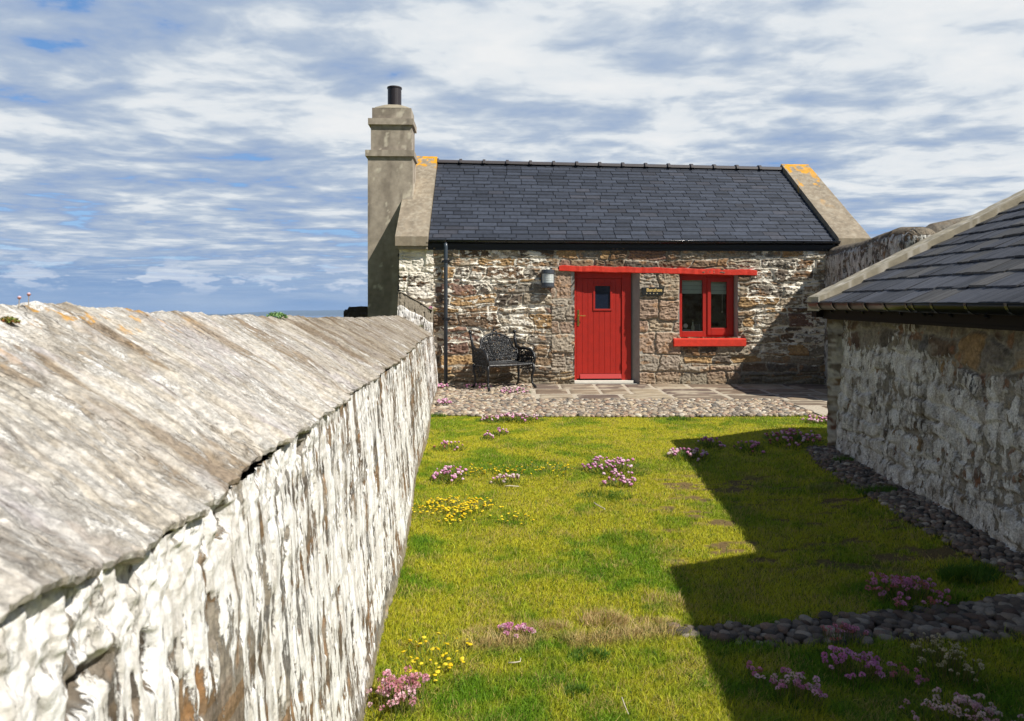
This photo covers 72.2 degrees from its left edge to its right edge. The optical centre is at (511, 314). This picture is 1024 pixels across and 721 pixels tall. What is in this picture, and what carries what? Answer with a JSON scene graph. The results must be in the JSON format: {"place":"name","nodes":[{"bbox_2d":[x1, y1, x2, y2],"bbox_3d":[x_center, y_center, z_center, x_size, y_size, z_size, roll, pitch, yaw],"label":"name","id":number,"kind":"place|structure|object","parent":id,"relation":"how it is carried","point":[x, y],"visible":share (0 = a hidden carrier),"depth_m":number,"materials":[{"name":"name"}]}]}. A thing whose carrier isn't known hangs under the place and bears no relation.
{"place":"outdoors","nodes":[
{"label":"outdoors","id":0,"kind":"place"},
{"bbox_2d":[206,310,344,315],"bbox_3d":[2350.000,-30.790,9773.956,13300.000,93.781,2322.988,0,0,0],"label":"hills","id":1,"kind":"structure","parent":0,"point":[319,313],"depth_m":8962.72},
{"bbox_2d":[0,0,1023,313],"label":"sky","id":2,"kind":"structure","parent":0,"point":[205,156],"materials":[{"name":"blue"}]},
{"bbox_2d":[529,384,827,415],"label":"patio","id":3,"kind":"structure","parent":0,"point":[796,395],"depth_m":11.90,"materials":[{"name":"stone"}]},
{"bbox_2d":[361,373,1023,720],"bbox_3d":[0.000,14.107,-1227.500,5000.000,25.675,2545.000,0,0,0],"label":"ground","id":4,"kind":"structure","parent":0,"point":[823,560],"depth_m":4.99,"materials":[{"name":"plant"}]},
{"bbox_2d":[0,292,437,720],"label":"garden wall","id":5,"kind":"structure","parent":4,"relation":"on","point":[204,517],"depth_m":1.50,"materials":[{"name":"stone"}]},
{"bbox_2d":[0,316,20,323],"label":"moss tuft","id":6,"kind":"object","parent":5,"relation":"on","point":[10,319],"visible":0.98,"depth_m":1.49,"materials":[{"name":"green plant"}]},
{"bbox_2d":[266,311,287,317],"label":"wall succulent","id":7,"kind":"object","parent":5,"relation":"on","point":[278,314],"depth_m":3.90,"materials":[{"name":"green plant"}]},
{"bbox_2d":[343,306,367,317],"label":"boundary wall","id":8,"kind":"structure","parent":4,"relation":"on","point":[358,311],"depth_m":16.97,"materials":[{"name":"stone"}]},
{"bbox_2d":[364,665,433,720],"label":"thrift plant","id":9,"kind":"object","parent":4,"relation":"on","point":[392,686],"visible":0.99,"depth_m":2.82,"materials":[{"name":"pink plant"}]},
{"bbox_2d":[390,631,486,689],"bbox_3d":[-0.329,1.557,3.192,0.465,0.068,0.538,0,0,0],"label":"trefoil plant","id":10,"kind":"object","parent":4,"relation":"on","point":[450,665],"visible":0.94,"depth_m":3.19,"materials":[{"name":"yellow plant"}]},
{"bbox_2d":[436,398,451,405],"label":"thrift plant","id":11,"kind":"object","parent":4,"relation":"on","point":[443,401],"visible":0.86,"depth_m":10.42,"materials":[{"name":"pink plant"}]},
{"bbox_2d":[426,465,470,485],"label":"thrift plant","id":12,"kind":"object","parent":4,"relation":"on","point":[446,472],"visible":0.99,"depth_m":6.31,"materials":[{"name":"pink plant"}]},
{"bbox_2d":[433,440,466,451],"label":"thrift plant","id":13,"kind":"object","parent":4,"relation":"on","point":[444,443],"visible":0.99,"depth_m":7.56,"materials":[{"name":"pink plant"}]},
{"bbox_2d":[411,495,510,525],"bbox_3d":[-0.427,1.493,5.390,0.923,0.073,0.861,0,0,0],"label":"trefoil plant","id":14,"kind":"object","parent":4,"relation":"on","point":[456,510],"visible":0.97,"depth_m":5.41,"materials":[{"name":"yellow plant"}]},
{"bbox_2d":[451,462,529,479],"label":"trefoil plant","id":15,"kind":"object","parent":4,"relation":"on","point":[494,474],"visible":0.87,"depth_m":6.53,"materials":[{"name":"yellow plant"}]},
{"bbox_2d":[461,624,520,637],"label":"grass tuft","id":16,"kind":"object","parent":4,"relation":"on","point":[478,626],"visible":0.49,"depth_m":3.45,"materials":[{"name":"plant"}]},
{"bbox_2d":[487,427,510,435],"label":"thrift plant","id":17,"kind":"object","parent":4,"relation":"on","point":[500,431],"visible":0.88,"depth_m":8.33,"materials":[{"name":"pink plant"}]},
{"bbox_2d":[488,473,525,486],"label":"thrift plant","id":18,"kind":"object","parent":4,"relation":"on","point":[511,476],"visible":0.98,"depth_m":6.15,"materials":[{"name":"pink plant"}]},
{"bbox_2d":[477,412,546,423],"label":"thrift plant","id":19,"kind":"object","parent":4,"relation":"on","point":[512,416],"visible":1,"depth_m":9.22,"materials":[{"name":"pink plant"}]},
{"bbox_2d":[497,386,531,394],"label":"thrift plant","id":20,"kind":"object","parent":4,"relation":"on","point":[510,390],"visible":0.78,"depth_m":11.68,"materials":[{"name":"pink plant"}]},
{"bbox_2d":[497,511,534,526],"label":"trefoil plant","id":21,"kind":"object","parent":4,"relation":"on","point":[523,524],"visible":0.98,"depth_m":5.14,"materials":[{"name":"yellow plant"}]},
{"bbox_2d":[497,621,535,644],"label":"thrift plant","id":22,"kind":"object","parent":4,"relation":"on","point":[522,626],"visible":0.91,"depth_m":3.39,"materials":[{"name":"pink plant"}]},
{"bbox_2d":[517,462,577,480],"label":"trefoil plant","id":23,"kind":"object","parent":4,"relation":"on","point":[543,469],"visible":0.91,"depth_m":6.59,"materials":[{"name":"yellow plant"}]},
{"bbox_2d":[525,616,573,631],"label":"grass tuft","id":24,"kind":"object","parent":4,"relation":"on","point":[551,625],"visible":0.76,"depth_m":3.51,"materials":[{"name":"plant"}]},
{"bbox_2d":[561,680,591,697],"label":"grass tuft","id":25,"kind":"object","parent":4,"relation":"on","point":[572,687],"visible":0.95,"depth_m":2.95,"materials":[{"name":"plant"}]},
{"bbox_2d":[567,643,612,663],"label":"grass tuft","id":26,"kind":"object","parent":4,"relation":"on","point":[598,652],"visible":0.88,"depth_m":3.23,"materials":[{"name":"plant"}]},
{"bbox_2d":[575,488,632,501],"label":"grass tuft","id":27,"kind":"object","parent":4,"relation":"on","point":[591,491],"visible":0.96,"depth_m":5.77,"materials":[{"name":"plant"}]},
{"bbox_2d":[577,603,633,630],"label":"grass tuft","id":28,"kind":"object","parent":4,"relation":"on","point":[596,618],"visible":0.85,"depth_m":3.55,"materials":[{"name":"plant"}]},
{"bbox_2d":[574,455,650,479],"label":"thrift plant","id":29,"kind":"object","parent":4,"relation":"on","point":[620,461],"visible":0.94,"depth_m":6.61,"materials":[{"name":"pink plant"}]},
{"bbox_2d":[365,85,869,383],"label":"cottage","id":30,"kind":"structure","parent":4,"relation":"on","point":[730,259],"depth_m":13.09,"materials":[{"name":"grey stone"}]},
{"bbox_2d":[541,269,553,287],"bbox_3d":[0.655,-0.651,12.825,0.238,0.330,0.236,0,0,-2],"label":"wall lantern","id":31,"kind":"object","parent":30,"relation":"attached to","point":[547,278],"depth_m":12.73,"materials":[{"name":"metal"}]},
{"bbox_2d":[574,272,630,379],"bbox_3d":[1.684,0.202,13.093,1.077,2.043,0.131,0,0,-2],"label":"door","id":32,"kind":"structure","parent":30,"relation":"in","point":[602,330],"depth_m":13.10,"materials":[{"name":"red paint"}]},
{"bbox_2d":[642,287,663,295],"bbox_3d":[2.599,-0.426,12.949,0.410,0.156,0.048,0,0,-2],"label":"name plaque","id":33,"kind":"object","parent":30,"relation":"attached to","point":[652,291],"visible":1,"depth_m":12.93,"materials":[{"name":"metal"}]},
{"bbox_2d":[673,274,745,345],"bbox_3d":[3.646,-0.098,13.116,1.349,1.374,0.358,0,0,-2],"label":"window","id":34,"kind":"structure","parent":30,"relation":"in","point":[688,284],"depth_m":13.16,"materials":[{"name":"red paint"}]},
{"bbox_2d":[600,472,638,487],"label":"thrift plant","id":35,"kind":"object","parent":4,"relation":"on","point":[623,481],"visible":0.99,"depth_m":6.10,"materials":[{"name":"pink plant"}]},
{"bbox_2d":[431,382,813,417],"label":"cobblestones","id":36,"kind":"structure","parent":4,"relation":"on","point":[476,401],"depth_m":10.26,"materials":[{"name":"gravel"}]},
{"bbox_2d":[468,328,536,391],"bbox_3d":[-0.166,0.766,12.346,1.058,1.066,0.674,0,0,-36],"label":"garden bench","id":37,"kind":"object","parent":36,"relation":"on","point":[482,356],"visible":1,"depth_m":12.43,"materials":[{"name":"black metal"}]},
{"bbox_2d":[631,614,680,625],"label":"grass tuft","id":38,"kind":"object","parent":4,"relation":"on","point":[655,621],"visible":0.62,"depth_m":3.58,"materials":[{"name":"plant"}]},
{"bbox_2d":[641,588,689,607],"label":"grass tuft","id":39,"kind":"object","parent":4,"relation":"on","point":[655,599],"visible":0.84,"depth_m":3.81,"materials":[{"name":"plant"}]},
{"bbox_2d":[666,415,690,420],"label":"grass tuft","id":40,"kind":"object","parent":4,"relation":"on","point":[680,418],"visible":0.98,"depth_m":9.30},
{"bbox_2d":[675,627,688,635],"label":"cobble","id":41,"kind":"object","parent":4,"relation":"on","point":[685,630],"visible":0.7,"depth_m":3.45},
{"bbox_2d":[664,447,712,462],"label":"thrift plant","id":42,"kind":"object","parent":4,"relation":"on","point":[675,452],"visible":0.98,"depth_m":7.11,"materials":[{"name":"pink plant"}]},
{"bbox_2d":[697,436,725,449],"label":"thrift plant","id":43,"kind":"object","parent":4,"relation":"on","point":[710,439],"visible":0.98,"depth_m":7.67,"materials":[{"name":"pink plant"}]},
{"bbox_2d":[716,633,730,644],"bbox_3d":[1.020,1.573,3.395,0.072,0.051,0.080,-2,-4,23],"label":"cobble","id":44,"kind":"object","parent":4,"relation":"on","point":[720,636],"visible":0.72,"depth_m":3.37,"materials":[{"name":"stone"}]},
{"bbox_2d":[723,623,733,630],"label":"cobble","id":45,"kind":"object","parent":4,"relation":"on","point":[729,626],"visible":0.8,"depth_m":3.50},
{"bbox_2d":[733,440,768,455],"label":"thrift plant","id":46,"kind":"object","parent":4,"relation":"on","point":[756,444],"visible":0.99,"depth_m":7.39,"materials":[{"name":"pink plant"}]},
{"bbox_2d":[749,627,760,635],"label":"cobble","id":47,"kind":"object","parent":4,"relation":"on","point":[756,630],"visible":0.86,"depth_m":3.46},
{"bbox_2d":[733,660,779,699],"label":"thrift plant","id":48,"kind":"object","parent":4,"relation":"on","point":[753,671],"visible":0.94,"depth_m":3.01,"materials":[{"name":"pink plant"}]},
{"bbox_2d":[760,622,773,630],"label":"cobble","id":49,"kind":"object","parent":4,"relation":"on","point":[764,625],"visible":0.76,"depth_m":3.50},
{"bbox_2d":[764,634,779,640],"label":"cobble","id":50,"kind":"object","parent":4,"relation":"on","point":[769,636],"visible":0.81,"depth_m":3.39,"materials":[{"name":"stone"}]},
{"bbox_2d":[776,625,787,634],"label":"cobble","id":51,"kind":"object","parent":4,"relation":"on","point":[783,629],"visible":0.71,"depth_m":3.46,"materials":[{"name":"stone"}]},
{"bbox_2d":[759,428,827,450],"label":"thrift plant","id":52,"kind":"object","parent":4,"relation":"on","point":[800,436],"visible":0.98,"depth_m":7.49,"materials":[{"name":"pink plant"}]},
{"bbox_2d":[767,667,827,715],"bbox_3d":[1.162,1.542,2.896,0.264,0.118,0.290,0,0,0],"label":"thrift plant","id":53,"kind":"object","parent":4,"relation":"on","point":[796,681],"visible":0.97,"depth_m":2.89,"materials":[{"name":"pink plant"}]},
{"bbox_2d":[793,633,807,643],"bbox_3d":[1.401,1.573,3.406,0.075,0.040,0.067,-3,-7,12],"label":"cobble","id":54,"kind":"object","parent":4,"relation":"on","point":[800,638],"visible":0.83,"depth_m":3.38,"materials":[{"name":"stone"}]},
{"bbox_2d":[796,625,808,631],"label":"cobble","id":55,"kind":"object","parent":4,"relation":"on","point":[802,627],"visible":0.59,"depth_m":3.47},
{"bbox_2d":[795,630,811,636],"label":"cobble","id":56,"kind":"object","parent":4,"relation":"on","point":[806,633],"visible":0.57,"depth_m":3.43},
{"bbox_2d":[798,614,813,625],"bbox_3d":[1.501,1.566,3.588,0.066,0.049,0.086,5,1,-26],"label":"cobble","id":57,"kind":"object","parent":4,"relation":"on","point":[810,620],"visible":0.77,"depth_m":3.57,"materials":[{"name":"stone"}]},
{"bbox_2d":[803,638,814,645],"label":"cobble","id":58,"kind":"object","parent":4,"relation":"on","point":[805,641],"visible":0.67,"depth_m":3.35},
{"bbox_2d":[800,415,826,424],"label":"thrift plant","id":59,"kind":"object","parent":4,"relation":"on","point":[815,420],"visible":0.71,"depth_m":8.94,"materials":[{"name":"pink plant"}]},
{"bbox_2d":[807,626,820,633],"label":"cobble","id":60,"kind":"object","parent":4,"relation":"on","point":[812,629],"visible":0.58,"depth_m":3.45,"materials":[{"name":"stone"}]},
{"bbox_2d":[818,611,833,619],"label":"cobble","id":61,"kind":"object","parent":4,"relation":"on","point":[825,615],"visible":0.73,"depth_m":3.61,"materials":[{"name":"stone"}]},
{"bbox_2d":[819,619,832,624],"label":"cobble","id":62,"kind":"object","parent":4,"relation":"on","point":[825,621],"visible":0.66,"depth_m":3.54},
{"bbox_2d":[809,622,868,647],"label":"thrift plant","id":63,"kind":"object","parent":4,"relation":"on","point":[845,628],"visible":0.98,"depth_m":3.37,"materials":[{"name":"pink plant"}]},
{"bbox_2d":[831,454,853,461],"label":"grass tuft","id":64,"kind":"object","parent":4,"relation":"on","point":[845,458],"visible":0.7,"depth_m":6.58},
{"bbox_2d":[836,618,851,625],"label":"cobble","id":65,"kind":"object","parent":4,"relation":"on","point":[844,620],"visible":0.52,"depth_m":3.54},
{"bbox_2d":[838,611,849,618],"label":"cobble","id":66,"kind":"object","parent":4,"relation":"on","point":[843,614],"visible":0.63,"depth_m":3.62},
{"bbox_2d":[846,618,859,624],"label":"cobble","id":67,"kind":"object","parent":4,"relation":"on","point":[853,620],"visible":0.53,"depth_m":3.54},
{"bbox_2d":[820,645,890,695],"bbox_3d":[1.499,1.530,3.053,0.273,0.134,0.333,0,0,0],"label":"thrift plant","id":68,"kind":"object","parent":4,"relation":"on","point":[873,662],"visible":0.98,"depth_m":3.06,"materials":[{"name":"pink plant"}]},
{"bbox_2d":[853,624,865,633],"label":"cobble","id":69,"kind":"object","parent":4,"relation":"on","point":[862,629],"visible":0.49,"depth_m":3.47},
{"bbox_2d":[860,636,873,646],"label":"cobble","id":70,"kind":"object","parent":4,"relation":"on","point":[869,640],"visible":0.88,"depth_m":3.35,"materials":[{"name":"stone"}]},
{"bbox_2d":[855,482,899,496],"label":"grass tuft","id":71,"kind":"object","parent":4,"relation":"on","point":[869,489],"visible":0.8,"depth_m":5.64,"materials":[{"name":"plant"}]},
{"bbox_2d":[824,227,934,383],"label":"yard wall","id":72,"kind":"structure","parent":4,"relation":"on","point":[842,262],"depth_m":11.68,"materials":[{"name":"stone"}]},
{"bbox_2d":[879,634,894,641],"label":"cobble","id":73,"kind":"object","parent":4,"relation":"on","point":[887,636],"visible":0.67,"depth_m":3.39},
{"bbox_2d":[881,612,899,619],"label":"cobble","id":74,"kind":"object","parent":4,"relation":"on","point":[888,615],"visible":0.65,"depth_m":3.58,"materials":[{"name":"stone"}]},
{"bbox_2d":[884,618,896,624],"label":"cobble","id":75,"kind":"object","parent":4,"relation":"on","point":[891,621],"visible":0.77,"depth_m":3.54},
{"bbox_2d":[893,610,906,618],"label":"cobble","id":76,"kind":"object","parent":4,"relation":"on","point":[899,613],"visible":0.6,"depth_m":3.62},
{"bbox_2d":[876,661,931,699],"bbox_3d":[1.670,1.555,3.009,0.208,0.087,0.314,0,0,0],"label":"thrift plant","id":77,"kind":"object","parent":4,"relation":"on","point":[893,673],"visible":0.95,"depth_m":3.01,"materials":[{"name":"pink plant"}]},
{"bbox_2d":[898,621,910,628],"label":"cobble","id":78,"kind":"object","parent":4,"relation":"on","point":[903,624],"visible":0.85,"depth_m":3.51,"materials":[{"name":"stone"}]},
{"bbox_2d":[899,634,914,642],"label":"cobble","id":79,"kind":"object","parent":4,"relation":"on","point":[907,637],"visible":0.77,"depth_m":3.38,"materials":[{"name":"stone"}]},
{"bbox_2d":[856,572,961,619],"bbox_3d":[2.138,1.498,3.810,0.524,0.147,0.579,0,0,0],"label":"thrift plant","id":80,"kind":"object","parent":4,"relation":"on","point":[895,581],"visible":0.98,"depth_m":3.81,"materials":[{"name":"pink plant"}]},
{"bbox_2d":[902,613,916,621],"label":"cobble","id":81,"kind":"object","parent":4,"relation":"on","point":[911,617],"visible":0.66,"depth_m":3.58,"materials":[{"name":"stone"}]},
{"bbox_2d":[805,445,1023,602],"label":"cobblestones","id":82,"kind":"structure","parent":4,"relation":"on","point":[963,535],"depth_m":4.99,"materials":[{"name":"stone"}]},
{"bbox_2d":[808,189,1023,553],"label":"outbuilding","id":83,"kind":"structure","parent":4,"relation":"on","point":[925,373],"depth_m":5.40,"materials":[{"name":"stone"}]},
{"bbox_2d":[913,618,926,625],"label":"cobble","id":84,"kind":"object","parent":4,"relation":"on","point":[919,621],"visible":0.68,"depth_m":3.54,"materials":[{"name":"stone"}]},
{"bbox_2d":[918,625,934,630],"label":"cobble","id":85,"kind":"object","parent":4,"relation":"on","point":[926,627],"visible":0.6,"depth_m":3.46,"materials":[{"name":"stone"}]},
{"bbox_2d":[920,613,935,621],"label":"cobble","id":86,"kind":"object","parent":4,"relation":"on","point":[927,617],"visible":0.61,"depth_m":3.57,"materials":[{"name":"stone"}]},
{"bbox_2d":[931,628,943,634],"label":"cobble","id":87,"kind":"object","parent":4,"relation":"on","point":[936,630],"visible":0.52,"depth_m":3.43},
{"bbox_2d":[929,604,946,611],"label":"cobble","id":88,"kind":"object","parent":4,"relation":"on","point":[939,608],"visible":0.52,"depth_m":3.69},
{"bbox_2d":[899,632,990,693],"bbox_3d":[1.916,1.520,3.116,0.349,0.151,0.444,0,0,0],"label":"thrift plant","id":89,"kind":"object","parent":4,"relation":"on","point":[943,663],"visible":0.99,"depth_m":3.08,"materials":[{"name":"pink plant"}]},
{"bbox_2d":[926,215,970,232],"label":"yard wall","id":90,"kind":"structure","parent":4,"relation":"on","point":[936,227],"depth_m":12.73,"materials":[{"name":"stone"}]},
{"bbox_2d":[944,631,962,642],"bbox_3d":[2.140,1.569,3.409,0.072,0.048,0.093,-3,-5,-6],"label":"cobble","id":91,"kind":"object","parent":4,"relation":"on","point":[954,636],"visible":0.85,"depth_m":3.38,"materials":[{"name":"stone"}]},
{"bbox_2d":[946,607,960,613],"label":"cobble","id":92,"kind":"object","parent":4,"relation":"on","point":[952,609],"visible":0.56,"depth_m":3.66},
{"bbox_2d":[943,617,964,627],"bbox_3d":[2.236,1.562,3.552,0.099,0.052,0.074,-5,-11,35],"label":"cobble","id":93,"kind":"object","parent":4,"relation":"on","point":[951,621],"visible":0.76,"depth_m":3.54,"materials":[{"name":"stone"}]},
{"bbox_2d":[888,687,1023,720],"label":"thrift plant","id":94,"kind":"object","parent":4,"relation":"on","point":[959,698],"visible":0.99,"depth_m":2.73,"materials":[{"name":"pink plant"}]},
{"bbox_2d":[958,622,971,631],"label":"cobble","id":95,"kind":"object","parent":4,"relation":"on","point":[966,625],"visible":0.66,"depth_m":3.49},
{"bbox_2d":[958,632,972,643],"bbox_3d":[2.193,1.568,3.400,0.091,0.040,0.068,-5,3,-30],"label":"cobble","id":96,"kind":"object","parent":4,"relation":"on","point":[965,637],"visible":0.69,"depth_m":3.38,"materials":[{"name":"stone"}]},
{"bbox_2d":[929,556,1005,586],"bbox_3d":[2.642,1.472,4.055,0.417,0.145,0.313,0,0,0],"label":"grass tuft","id":97,"kind":"object","parent":4,"relation":"on","point":[958,570],"visible":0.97,"depth_m":4.04,"materials":[{"name":"plant"}]},
{"bbox_2d":[962,613,977,618],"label":"cobble","id":98,"kind":"object","parent":4,"relation":"on","point":[972,616],"visible":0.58,"depth_m":3.58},
{"bbox_2d":[969,625,982,632],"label":"cobble","id":99,"kind":"object","parent":4,"relation":"on","point":[977,628],"visible":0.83,"depth_m":3.46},
{"bbox_2d":[969,630,983,636],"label":"cobble","id":100,"kind":"object","parent":4,"relation":"on","point":[974,632],"visible":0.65,"depth_m":3.42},
{"bbox_2d":[972,605,984,611],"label":"cobble","id":101,"kind":"object","parent":4,"relation":"on","point":[978,608],"visible":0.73,"depth_m":3.65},
{"bbox_2d":[978,620,989,629],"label":"cobble","id":102,"kind":"object","parent":4,"relation":"on","point":[984,624],"visible":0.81,"depth_m":3.50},
{"bbox_2d":[984,608,996,618],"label":"cobble","id":103,"kind":"object","parent":4,"relation":"on","point":[987,611],"visible":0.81,"depth_m":3.60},
{"bbox_2d":[984,632,1000,641],"bbox_3d":[2.328,1.569,3.399,0.080,0.049,0.065,-1,4,-29],"label":"cobble","id":104,"kind":"object","parent":4,"relation":"on","point":[993,635],"visible":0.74,"depth_m":3.38,"materials":[{"name":"stone"}]},
{"bbox_2d":[986,620,998,630],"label":"cobble","id":105,"kind":"object","parent":4,"relation":"on","point":[993,624],"visible":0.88,"depth_m":3.48,"materials":[{"name":"stone"}]},
{"bbox_2d":[992,596,1009,602],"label":"cobble","id":106,"kind":"object","parent":4,"relation":"on","point":[1000,599],"visible":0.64,"depth_m":3.72,"materials":[{"name":"stone"}]},
{"bbox_2d":[1003,622,1016,630],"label":"cobble","id":107,"kind":"object","parent":4,"relation":"on","point":[1009,626],"visible":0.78,"depth_m":3.47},
{"bbox_2d":[1000,612,1020,619],"bbox_3d":[2.527,1.541,3.560,0.096,0.048,0.070,-1,2,19],"label":"cobble","id":108,"kind":"object","parent":4,"relation":"on","point":[1008,616],"visible":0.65,"depth_m":3.55,"materials":[{"name":"stone"}]},
{"bbox_2d":[1002,609,1018,614],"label":"cobble","id":109,"kind":"object","parent":4,"relation":"on","point":[1013,611],"visible":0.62,"depth_m":3.59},
{"bbox_2d":[1012,617,1023,623],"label":"cobble","id":110,"kind":"object","parent":4,"relation":"on","point":[1017,620],"visible":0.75,"depth_m":3.50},
{"bbox_2d":[1013,625,1023,633],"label":"cobble","id":111,"kind":"object","parent":4,"relation":"on","point":[1018,629],"visible":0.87,"depth_m":3.43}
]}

